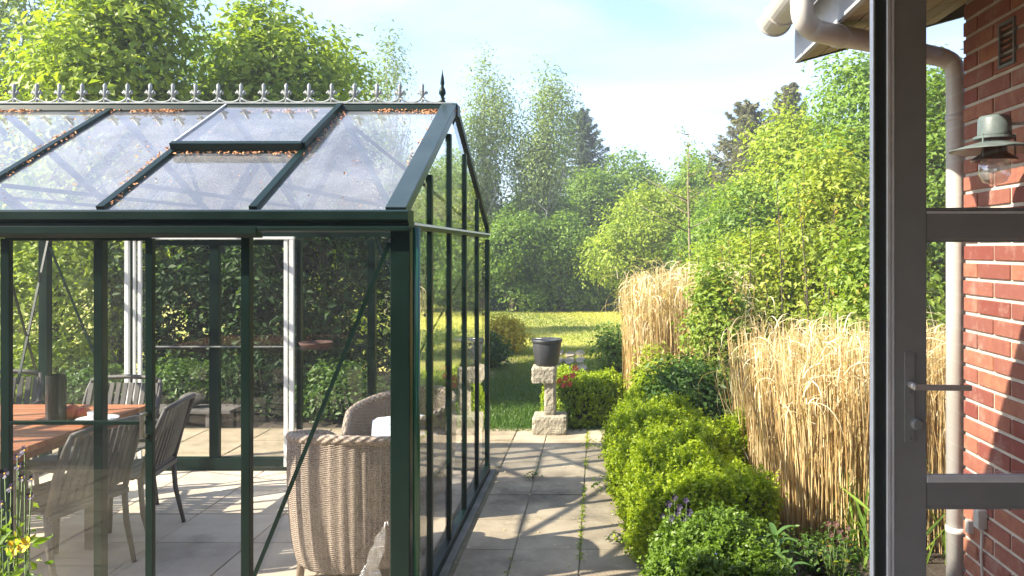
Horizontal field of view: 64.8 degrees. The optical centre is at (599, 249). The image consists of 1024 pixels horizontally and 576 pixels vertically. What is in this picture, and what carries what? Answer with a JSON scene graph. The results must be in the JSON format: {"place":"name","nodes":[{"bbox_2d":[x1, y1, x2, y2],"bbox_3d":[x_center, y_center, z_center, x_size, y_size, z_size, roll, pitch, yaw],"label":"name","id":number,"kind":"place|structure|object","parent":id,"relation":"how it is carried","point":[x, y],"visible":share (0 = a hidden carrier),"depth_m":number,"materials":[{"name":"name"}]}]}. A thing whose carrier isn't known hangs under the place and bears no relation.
{"place":"outdoors","nodes":[
{"label":"outdoors","id":0,"kind":"place"},
{"bbox_2d":[26,471,455,575],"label":"greenhouse floor","id":1,"kind":"structure","parent":0,"point":[204,539],"depth_m":4.44,"materials":[{"name":"tile"}]},
{"bbox_2d":[13,369,42,485],"bbox_3d":[-3.633,1.156,4.667,0.534,0.833,0.642,0,0,-15],"label":"garden chair","id":2,"kind":"object","parent":1,"relation":"on","point":[37,391],"visible":0.18,"depth_m":4.94,"materials":[{"name":"grey wood"}]},
{"bbox_2d":[13,404,144,575],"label":"garden table","id":3,"kind":"object","parent":1,"relation":"on","point":[36,440],"visible":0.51,"depth_m":3.84,"materials":[{"name":"brown wood"}]},
{"bbox_2d":[45,373,66,419],"bbox_3d":[-2.716,0.743,4.000,0.090,0.235,0.090,0,0,0],"label":"vase","id":4,"kind":"object","parent":3,"relation":"on","point":[55,396],"visible":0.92,"depth_m":3.97,"materials":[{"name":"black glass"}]},
{"bbox_2d":[66,403,79,419],"bbox_3d":[-2.669,0.818,4.050,0.080,0.084,0.080,0,0,0],"label":"apple","id":5,"kind":"object","parent":3,"relation":"on","point":[71,411],"visible":0.8,"depth_m":4.02,"materials":[{"name":"red plant"}]},
{"bbox_2d":[75,406,90,417],"bbox_3d":[-2.612,0.824,4.050,0.068,0.071,0.068,0,0,0],"label":"apple","id":6,"kind":"object","parent":3,"relation":"on","point":[81,411],"visible":0.63,"depth_m":4.03,"materials":[{"name":"red plant"}]},
{"bbox_2d":[75,414,119,419],"bbox_3d":[-2.477,0.843,3.950,0.190,0.023,0.190,0,0,0],"label":"plate","id":7,"kind":"object","parent":3,"relation":"on","point":[113,416],"visible":0.2,"depth_m":3.99,"materials":[{"name":"white ceramic"}]},
{"bbox_2d":[20,415,139,575],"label":"garden chair","id":8,"kind":"object","parent":1,"relation":"on","point":[56,497],"visible":0.78,"depth_m":3.76,"materials":[{"name":"grey wood"}]},
{"bbox_2d":[25,374,162,533],"bbox_3d":[-2.950,1.177,4.726,0.507,0.791,0.610,0,0,0],"label":"garden chair","id":9,"kind":"object","parent":1,"relation":"on","point":[49,460],"visible":0.32,"depth_m":4.95,"materials":[{"name":"grey wood"}]},
{"bbox_2d":[51,393,195,554],"bbox_3d":[-2.555,1.189,4.366,0.591,0.766,0.491,0,0,-8],"label":"garden chair","id":10,"kind":"object","parent":1,"relation":"on","point":[171,421],"visible":0.53,"depth_m":4.35,"materials":[{"name":"grey wood"}]},
{"bbox_2d":[285,429,438,575],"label":"wicker armchair","id":11,"kind":"object","parent":1,"relation":"on","point":[339,506],"visible":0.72,"depth_m":3.61,"materials":[{"name":"beige wicker"}]},
{"bbox_2d":[342,385,456,498],"bbox_3d":[-1.209,1.227,4.939,0.666,0.687,0.665,0,0,30],"label":"wicker armchair","id":12,"kind":"object","parent":1,"relation":"on","point":[360,415],"visible":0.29,"depth_m":4.99,"materials":[{"name":"wicker"}]},
{"bbox_2d":[372,414,424,435],"bbox_3d":[-1.160,1.080,4.740,0.360,0.152,0.349,0,0,-15],"label":"cushion","id":13,"kind":"object","parent":12,"relation":"on","point":[380,426],"visible":0.13,"depth_m":4.70,"materials":[{"name":"white fabric"}]},
{"bbox_2d":[70,372,423,427],"bbox_3d":[-6.975,1.608,8.800,10.050,0.001,3.400,0,0,0],"label":"shrub bed","id":14,"kind":"object","parent":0,"point":[233,420],"visible":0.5,"depth_m":7.48,"materials":[{"name":"green plant"}]},
{"bbox_2d":[13,345,85,403],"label":"ground shrub","id":15,"kind":"object","parent":14,"relation":"on","point":[28,364],"visible":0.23,"depth_m":7.62,"materials":[{"name":"green plant"}]},
{"bbox_2d":[0,151,194,377],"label":"hazel shrub","id":16,"kind":"object","parent":14,"relation":"on","point":[25,276],"visible":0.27,"depth_m":8.11,"materials":[{"name":"green plant"}]},
{"bbox_2d":[58,356,144,403],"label":"ground shrub","id":17,"kind":"object","parent":14,"relation":"on","point":[77,383],"visible":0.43,"depth_m":7.55,"materials":[{"name":"green plant"}]},
{"bbox_2d":[0,0,244,400],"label":"broadleaf tree","id":18,"kind":"object","parent":14,"relation":"on","point":[111,44],"visible":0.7,"depth_m":7.94,"materials":[{"name":"green plant"}]},
{"bbox_2d":[120,350,236,414],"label":"ground shrub","id":19,"kind":"object","parent":14,"relation":"on","point":[179,377],"visible":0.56,"depth_m":7.59,"materials":[{"name":"green plant"}]},
{"bbox_2d":[159,404,240,427],"bbox_3d":[-3.900,1.520,7.310,1.200,0.160,0.320,0,0,0],"label":"garden bench","id":20,"kind":"object","parent":14,"relation":"on","point":[204,409],"visible":0.32,"depth_m":7.26,"materials":[{"name":"beige wood"}]},
{"bbox_2d":[179,392,203,405],"bbox_3d":[-3.720,1.365,7.300,0.216,0.126,0.162,0,0,0],"label":"round stone","id":21,"kind":"object","parent":20,"relation":"on","point":[199,398],"visible":0.56,"depth_m":7.27,"materials":[{"name":"grey stone"}]},
{"bbox_2d":[85,114,322,403],"bbox_3d":[-4.139,0.018,8.605,2.386,3.203,2.173,0,0,0],"label":"hazel shrub","id":22,"kind":"object","parent":14,"relation":"on","point":[194,277],"visible":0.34,"depth_m":8.13,"materials":[{"name":"green plant"}]},
{"bbox_2d":[198,351,311,418],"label":"ground shrub","id":23,"kind":"object","parent":14,"relation":"on","point":[266,398],"visible":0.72,"depth_m":7.47,"materials":[{"name":"green plant"}]},
{"bbox_2d":[170,0,377,318],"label":"broadleaf tree","id":24,"kind":"object","parent":14,"relation":"on","point":[260,54],"visible":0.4,"depth_m":8.95,"materials":[{"name":"green plant"}]},
{"bbox_2d":[204,73,438,392],"bbox_3d":[-2.866,-0.054,8.200,2.327,3.346,1.986,0,0,0],"label":"hazel shrub","id":25,"kind":"object","parent":14,"relation":"on","point":[320,321],"visible":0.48,"depth_m":7.96,"materials":[{"name":"green plant"}]},
{"bbox_2d":[279,353,389,423],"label":"ground shrub","id":26,"kind":"object","parent":14,"relation":"on","point":[349,390],"visible":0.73,"depth_m":7.43,"materials":[{"name":"green plant"}]},
{"bbox_2d":[30,429,516,467],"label":"back terrace","id":27,"kind":"structure","parent":0,"point":[269,442],"depth_m":6.58,"materials":[{"name":"stone paving slabs"}]},
{"bbox_2d":[41,428,602,575],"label":"paving joints","id":28,"kind":"object","parent":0,"point":[460,554],"depth_m":5.17,"materials":[{"name":"grey concrete"}]},
{"bbox_2d":[0,69,495,575],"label":"greenhouse","id":29,"kind":"object","parent":28,"relation":"on","point":[102,223],"visible":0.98,"depth_m":3.84,"materials":[{"name":"green metal"}]},
{"bbox_2d":[0,238,155,575],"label":"sliding door","id":30,"kind":"structure","parent":29,"relation":"in","point":[147,422],"depth_m":3.24,"materials":[{"name":"metal"}]},
{"bbox_2d":[0,108,466,205],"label":"blossom litter","id":31,"kind":"object","parent":29,"relation":"in","point":[251,111],"visible":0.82,"depth_m":4.09,"materials":[{"name":"brown plant"}]},
{"bbox_2d":[169,103,342,149],"bbox_3d":[-1.743,-0.646,4.140,0.652,0.331,0.607,0,0,0],"label":"roof window","id":32,"kind":"structure","parent":29,"relation":"in","point":[177,144],"depth_m":3.85,"materials":[{"name":"green metal"}]},
{"bbox_2d":[299,340,332,347],"bbox_3d":[-1.982,0.661,5.600,0.230,0.028,0.230,0,0,0],"label":"terracotta saucer","id":33,"kind":"object","parent":29,"relation":"on","point":[316,343],"visible":1,"depth_m":5.57,"materials":[{"name":"brown ceramic"}]},
{"bbox_2d":[556,365,578,426],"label":"flowering plant","id":34,"kind":"object","parent":28,"relation":"on","point":[565,378],"visible":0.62,"depth_m":7.10,"materials":[{"name":"green plant"}]},
{"bbox_2d":[15,287,671,431],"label":"lawn","id":35,"kind":"structure","parent":0,"point":[438,367],"depth_m":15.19,"materials":[{"name":"green plant"}]},
{"bbox_2d":[0,0,109,334],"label":"broadleaf tree","id":36,"kind":"object","parent":35,"relation":"on","point":[4,14],"visible":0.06,"depth_m":12.10,"materials":[{"name":"green plant"}]},
{"bbox_2d":[163,21,306,336],"bbox_3d":[-6.947,-1.196,14.197,3.711,5.602,3.001,0,0,0],"label":"broadleaf tree","id":37,"kind":"object","parent":35,"relation":"on","point":[208,57],"visible":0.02,"depth_m":13.67,"materials":[{"name":"green plant"}]},
{"bbox_2d":[294,20,402,360],"bbox_3d":[-3.941,-0.819,11.511,2.353,4.840,2.105,0,0,0],"label":"broadleaf tree","id":38,"kind":"object","parent":35,"relation":"on","point":[365,123],"visible":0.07,"depth_m":11.37,"materials":[{"name":"green plant"}]},
{"bbox_2d":[353,150,424,279],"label":"broadleaf tree","id":39,"kind":"object","parent":35,"relation":"on","point":[407,158],"visible":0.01,"depth_m":24.72,"materials":[{"name":"green plant"}]},
{"bbox_2d":[358,16,424,313],"bbox_3d":[-5.327,-2.100,20.057,2.043,7.404,1.843,0,0,0],"label":"silver birch","id":40,"kind":"object","parent":35,"relation":"on","point":[389,173],"visible":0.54,"depth_m":19.89,"materials":[{"name":"green plant"}]},
{"bbox_2d":[71,166,733,285],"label":"wood","id":41,"kind":"object","parent":35,"relation":"on","point":[433,224],"depth_m":34.09,"materials":[{"name":"green plant"}]},
{"bbox_2d":[378,270,442,310],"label":"lawn shrub","id":42,"kind":"object","parent":35,"relation":"on","point":[422,294],"visible":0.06,"depth_m":20.85,"materials":[{"name":"green plant"}]},
{"bbox_2d":[411,152,482,304],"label":"broadleaf tree","id":43,"kind":"object","parent":35,"relation":"on","point":[438,248],"visible":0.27,"depth_m":22.56,"materials":[{"name":"green plant"}]},
{"bbox_2d":[433,268,460,309],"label":"lawn shrub","id":44,"kind":"object","parent":35,"relation":"on","point":[440,287],"visible":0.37,"depth_m":21.01,"materials":[{"name":"green plant"}]},
{"bbox_2d":[433,38,533,308],"bbox_3d":[-3.066,-2.052,21.510,2.791,7.339,2.305,0,0,0],"label":"silver birch","id":45,"kind":"object","parent":35,"relation":"on","point":[485,172],"visible":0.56,"depth_m":21.18,"materials":[{"name":"green plant"}]},
{"bbox_2d":[455,274,519,310],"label":"lawn shrub","id":46,"kind":"object","parent":35,"relation":"on","point":[494,300],"visible":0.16,"depth_m":20.89,"materials":[{"name":"green plant"}]},
{"bbox_2d":[457,202,559,311],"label":"broadleaf tree","id":47,"kind":"object","parent":35,"relation":"on","point":[509,251],"visible":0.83,"depth_m":20.26,"materials":[{"name":"green plant"}]},
{"bbox_2d":[496,179,579,271],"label":"broadleaf tree","id":48,"kind":"object","parent":35,"relation":"on","point":[565,199],"visible":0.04,"depth_m":23.69,"materials":[{"name":"green plant"}]},
{"bbox_2d":[497,55,584,308],"bbox_3d":[-1.553,-1.836,21.465,2.340,6.879,2.171,0,0,0],"label":"silver birch","id":49,"kind":"object","parent":35,"relation":"on","point":[540,151],"visible":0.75,"depth_m":21.19,"materials":[{"name":"green plant"}]},
{"bbox_2d":[519,273,569,309],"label":"lawn shrub","id":50,"kind":"object","parent":35,"relation":"on","point":[543,298],"visible":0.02,"depth_m":21.49,"materials":[{"name":"green plant"}]},
{"bbox_2d":[524,206,599,311],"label":"broadleaf tree","id":51,"kind":"object","parent":35,"relation":"on","point":[556,265],"visible":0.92,"depth_m":20.52,"materials":[{"name":"green plant"}]},
{"bbox_2d":[551,107,627,232],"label":"spruce tree","id":52,"kind":"object","parent":35,"relation":"on","point":[588,156],"visible":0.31,"depth_m":26.24,"materials":[{"name":"green plant"}]},
{"bbox_2d":[558,163,632,278],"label":"broadleaf tree","id":53,"kind":"object","parent":35,"relation":"on","point":[589,195],"visible":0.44,"depth_m":24.50,"materials":[{"name":"green plant"}]},
{"bbox_2d":[568,273,630,310],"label":"lawn shrub","id":54,"kind":"object","parent":35,"relation":"on","point":[605,296],"visible":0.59,"depth_m":20.80,"materials":[{"name":"green plant"}]},
{"bbox_2d":[577,143,673,292],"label":"broadleaf tree","id":55,"kind":"object","parent":35,"relation":"on","point":[634,176],"visible":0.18,"depth_m":25.51,"materials":[{"name":"green plant"}]},
{"bbox_2d":[569,181,706,314],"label":"field maple","id":56,"kind":"object","parent":35,"relation":"on","point":[642,242],"visible":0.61,"depth_m":18.99,"materials":[{"name":"green plant"}]},
{"bbox_2d":[632,125,726,266],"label":"bare sapling","id":57,"kind":"object","parent":35,"relation":"on","point":[687,187],"visible":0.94,"depth_m":10.99,"materials":[{"name":"green plant"}]},
{"bbox_2d":[645,142,726,271],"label":"broadleaf tree","id":58,"kind":"object","parent":35,"relation":"on","point":[696,181],"visible":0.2,"depth_m":23.43,"materials":[{"name":"green plant"}]},
{"bbox_2d":[662,184,741,284],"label":"broadleaf tree","id":59,"kind":"object","parent":35,"relation":"on","point":[684,235],"visible":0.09,"depth_m":17.77,"materials":[{"name":"green plant"}]},
{"bbox_2d":[672,98,775,260],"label":"spruce tree","id":60,"kind":"object","parent":35,"relation":"on","point":[746,110],"visible":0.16,"depth_m":18.85,"materials":[{"name":"green plant"}]},
{"bbox_2d":[683,171,788,269],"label":"lawn shrub","id":61,"kind":"object","parent":35,"relation":"on","point":[736,220],"visible":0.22,"depth_m":12.62,"materials":[{"name":"green plant"}]},
{"bbox_2d":[693,88,863,256],"bbox_3d":[3.269,-0.529,13.507,3.254,4.294,2.783,0,0,31],"label":"broadleaf tree","id":62,"kind":"object","parent":35,"relation":"on","point":[788,137],"visible":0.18,"depth_m":13.06,"materials":[{"name":"green plant"}]},
{"bbox_2d":[752,82,816,165],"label":"spruce tree","id":63,"kind":"object","parent":35,"relation":"on","point":[793,87],"visible":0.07,"depth_m":18.84,"materials":[{"name":"green plant"}]},
{"bbox_2d":[866,41,963,323],"bbox_3d":[4.443,-0.559,10.532,2.347,4.321,2.005,0,0,0],"label":"broadleaf tree","id":64,"kind":"object","parent":35,"relation":"on","point":[936,162],"visible":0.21,"depth_m":10.19,"materials":[{"name":"green plant"}]},
{"bbox_2d":[433,352,530,391],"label":"garden track","id":65,"kind":"structure","parent":0,"point":[490,373],"depth_m":10.37,"materials":[{"name":"grey stone"}]},
{"bbox_2d":[490,329,513,367],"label":"lawn shrub","id":66,"kind":"object","parent":65,"relation":"on","point":[499,352],"visible":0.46,"depth_m":10.70,"materials":[{"name":"green plant"}]},
{"bbox_2d":[490,313,535,352],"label":"forsythia bush","id":67,"kind":"object","parent":65,"relation":"on","point":[510,329],"visible":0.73,"depth_m":12.19,"materials":[{"name":"green plant"}]},
{"bbox_2d":[0,0,965,223],"label":"sky","id":68,"kind":"structure","parent":0,"point":[643,69],"materials":[{"name":"white"}]},
{"bbox_2d":[454,359,602,426],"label":"lush lawn","id":69,"kind":"structure","parent":0,"point":[515,397],"depth_m":8.82,"materials":[{"name":"green plant"}]},
{"bbox_2d":[539,363,627,427],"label":"box hedge","id":70,"kind":"object","parent":69,"relation":"on","point":[595,395],"visible":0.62,"depth_m":7.20,"materials":[{"name":"green plant"}]},
{"bbox_2d":[583,316,625,386],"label":"shrub","id":71,"kind":"object","parent":69,"relation":"on","point":[611,344],"visible":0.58,"depth_m":9.12,"materials":[{"name":"green plant"}]},
{"bbox_2d":[453,429,646,575],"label":"path","id":72,"kind":"structure","parent":0,"point":[555,494],"depth_m":4.74,"materials":[{"name":"concrete"}]},
{"bbox_2d":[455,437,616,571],"bbox_3d":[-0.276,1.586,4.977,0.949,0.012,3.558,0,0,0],"label":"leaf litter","id":73,"kind":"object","parent":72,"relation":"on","point":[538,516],"visible":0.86,"depth_m":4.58,"materials":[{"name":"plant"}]},
{"bbox_2d":[504,431,590,575],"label":"moss","id":74,"kind":"object","parent":72,"relation":"on","point":[584,489],"visible":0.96,"depth_m":4.86,"materials":[{"name":"green plant"}]},
{"bbox_2d":[531,364,567,435],"bbox_3d":[-0.433,1.303,6.980,0.310,0.594,0.266,0,0,0],"label":"stone pedestal","id":75,"kind":"object","parent":72,"relation":"on","point":[549,420],"visible":0.93,"depth_m":6.88,"materials":[{"name":"stone"}]},
{"bbox_2d":[531,337,561,365],"bbox_3d":[-0.458,0.882,6.984,0.276,0.246,0.285,0,0,0],"label":"bucket","id":76,"kind":"object","parent":75,"relation":"on","point":[546,351],"visible":1,"depth_m":6.89,"materials":[{"name":"black plastic"}]},
{"bbox_2d":[591,475,611,492],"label":"weed","id":77,"kind":"object","parent":72,"relation":"on","point":[596,483],"visible":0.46,"depth_m":5.29,"materials":[{"name":"green plant"}]},
{"bbox_2d":[604,530,629,544],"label":"weed","id":78,"kind":"object","parent":72,"relation":"on","point":[619,534],"visible":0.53,"depth_m":4.33,"materials":[{"name":"green plant"}]},
{"bbox_2d":[598,258,774,392],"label":"straw grass","id":79,"kind":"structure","parent":0,"point":[641,322],"depth_m":7.64,"materials":[{"name":"beige plant"}]},
{"bbox_2d":[771,398,945,575],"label":"flower bed","id":80,"kind":"object","parent":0,"point":[935,565],"depth_m":4.12,"materials":[{"name":"soil"}]},
{"bbox_2d":[628,370,661,395],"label":"box bush","id":81,"kind":"object","parent":80,"relation":"on","point":[642,374],"visible":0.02,"depth_m":6.72,"materials":[{"name":"green plant"}]},
{"bbox_2d":[617,341,682,394],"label":"shrub","id":82,"kind":"object","parent":80,"relation":"on","point":[645,361],"visible":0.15,"depth_m":6.90,"materials":[{"name":"green leaf"},{"name":"bark"}]},
{"bbox_2d":[660,494,696,535],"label":"lavender","id":83,"kind":"object","parent":80,"relation":"on","point":[662,515],"visible":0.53,"depth_m":3.52,"materials":[{"name":"purple plant"}]},
{"bbox_2d":[630,351,739,423],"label":"shrub","id":84,"kind":"object","parent":80,"relation":"on","point":[685,380],"visible":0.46,"depth_m":6.04,"materials":[{"name":"green plant"}]},
{"bbox_2d":[598,380,788,566],"bbox_3d":[0.468,1.316,5.122,0.905,0.657,2.732,0,0,-3],"label":"box hedge","id":85,"kind":"object","parent":80,"relation":"on","point":[659,452],"visible":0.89,"depth_m":4.30,"materials":[{"name":"green plant"}]},
{"bbox_2d":[636,499,794,575],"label":"box bush","id":86,"kind":"object","parent":80,"relation":"on","point":[692,546],"visible":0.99,"depth_m":3.28,"materials":[{"name":"green plant"}]},
{"bbox_2d":[671,234,766,421],"bbox_3d":[1.026,0.731,6.905,0.812,1.738,0.728,0,0,0],"label":"rose bush","id":87,"kind":"object","parent":80,"relation":"on","point":[719,298],"visible":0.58,"depth_m":6.78,"materials":[{"name":"green plant"}]},
{"bbox_2d":[676,224,780,333],"bbox_3d":[1.562,0.644,9.701,1.596,1.915,1.714,0,0,-23],"label":"shrub","id":88,"kind":"object","parent":80,"relation":"on","point":[731,256],"visible":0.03,"depth_m":9.54,"materials":[{"name":"green plant"}]},
{"bbox_2d":[697,403,771,478],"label":"box bush","id":89,"kind":"object","parent":80,"relation":"on","point":[732,429],"visible":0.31,"depth_m":5.07,"materials":[{"name":"green plant"}]},
{"bbox_2d":[675,235,810,382],"bbox_3d":[1.395,0.727,8.026,1.250,1.747,0.785,0,0,-15],"label":"shoot cluster","id":90,"kind":"object","parent":80,"relation":"on","point":[721,255],"visible":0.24,"depth_m":7.99,"materials":[{"name":"green plant"}]},
{"bbox_2d":[699,217,849,366],"bbox_3d":[2.164,0.618,8.637,2.340,1.966,1.883,0,0,0],"label":"hazel shrub","id":91,"kind":"object","parent":80,"relation":"on","point":[759,247],"visible":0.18,"depth_m":8.24,"materials":[{"name":"green leaf"},{"name":"bark"}]},
{"bbox_2d":[754,522,803,575],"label":"lily plant","id":92,"kind":"object","parent":80,"relation":"on","point":[775,533],"visible":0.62,"depth_m":3.46,"materials":[{"name":"green plant"}]},
{"bbox_2d":[771,552,810,574],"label":"lily plant","id":93,"kind":"object","parent":80,"relation":"on","point":[782,556],"visible":0.64,"depth_m":3.25,"materials":[{"name":"green plant"}]},
{"bbox_2d":[745,145,869,367],"bbox_3d":[2.315,0.272,7.927,1.296,2.656,1.286,0,0,-42],"label":"shoot cluster","id":94,"kind":"object","parent":80,"relation":"on","point":[801,256],"visible":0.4,"depth_m":7.93,"materials":[{"name":"green plant"}]},
{"bbox_2d":[690,306,945,554],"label":"straw grass","id":95,"kind":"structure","parent":80,"relation":"on","point":[816,425],"depth_m":4.45,"materials":[{"name":"beige plant"}]},
{"bbox_2d":[778,519,869,575],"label":"ground shrub","id":96,"kind":"object","parent":80,"relation":"on","point":[811,553],"visible":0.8,"depth_m":3.70,"materials":[{"name":"green plant"}]},
{"bbox_2d":[818,521,856,575],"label":"brown seedhead","id":97,"kind":"object","parent":80,"relation":"on","point":[833,564],"visible":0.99,"depth_m":3.60,"materials":[{"name":"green plant"}]},
{"bbox_2d":[742,126,944,358],"bbox_3d":[2.469,0.178,8.275,2.034,2.869,1.978,0,0,0],"label":"hazel shrub","id":98,"kind":"object","parent":80,"relation":"on","point":[828,183],"visible":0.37,"depth_m":7.88,"materials":[{"name":"green leaf"},{"name":"bark"}]},
{"bbox_2d":[757,49,945,230],"bbox_3d":[4.157,-0.901,12.443,3.560,5.004,2.875,0,0,0],"label":"broadleaf tree","id":99,"kind":"object","parent":80,"relation":"on","point":[852,96],"visible":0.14,"depth_m":12.17,"materials":[{"name":"green plant"}]},
{"bbox_2d":[800,207,945,363],"bbox_3d":[2.330,0.625,6.562,1.399,1.953,1.511,0,0,0],"label":"shrub","id":100,"kind":"object","parent":80,"relation":"on","point":[847,273],"visible":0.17,"depth_m":6.49,"materials":[{"name":"green plant"}]},
{"bbox_2d":[809,466,945,568],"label":"grass shoots","id":101,"kind":"object","parent":80,"relation":"on","point":[863,520],"depth_m":4.16,"materials":[{"name":"green plant"}]},
{"label":"ground","id":102,"kind":"structure","parent":0,"visible":0},
{"bbox_2d":[757,0,1023,575],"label":"brick house","id":103,"kind":"structure","parent":102,"relation":"on","point":[976,224],"depth_m":2.68,"materials":[{"name":"red brick"}]},
{"bbox_2d":[870,0,1023,575],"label":"glazed door","id":104,"kind":"structure","parent":103,"relation":"in","point":[901,224],"depth_m":2.20,"materials":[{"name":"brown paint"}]},
{"bbox_2d":[965,509,986,575],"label":"junction box","id":105,"kind":"object","parent":103,"relation":"attached to","point":[979,522],"visible":0.91,"depth_m":2.94,"materials":[{"name":"beige plastic"}]},
{"bbox_2d":[948,114,1023,184],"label":"wall lamp","id":106,"kind":"object","parent":103,"relation":"attached to","point":[994,136],"visible":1,"depth_m":2.52,"materials":[{"name":"grey metal"}]},
{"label":"terrace","id":107,"kind":"structure","parent":0,"visible":0},
{"bbox_2d":[0,445,40,575],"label":"flower","id":108,"kind":"object","parent":107,"relation":"on","point":[18,533],"visible":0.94,"depth_m":1.90,"materials":[{"name":"green plant"}]},
{"bbox_2d":[0,516,54,575],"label":"yellow poppy","id":109,"kind":"object","parent":107,"relation":"on","point":[14,544],"visible":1,"depth_m":1.75,"materials":[{"name":"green plant"}]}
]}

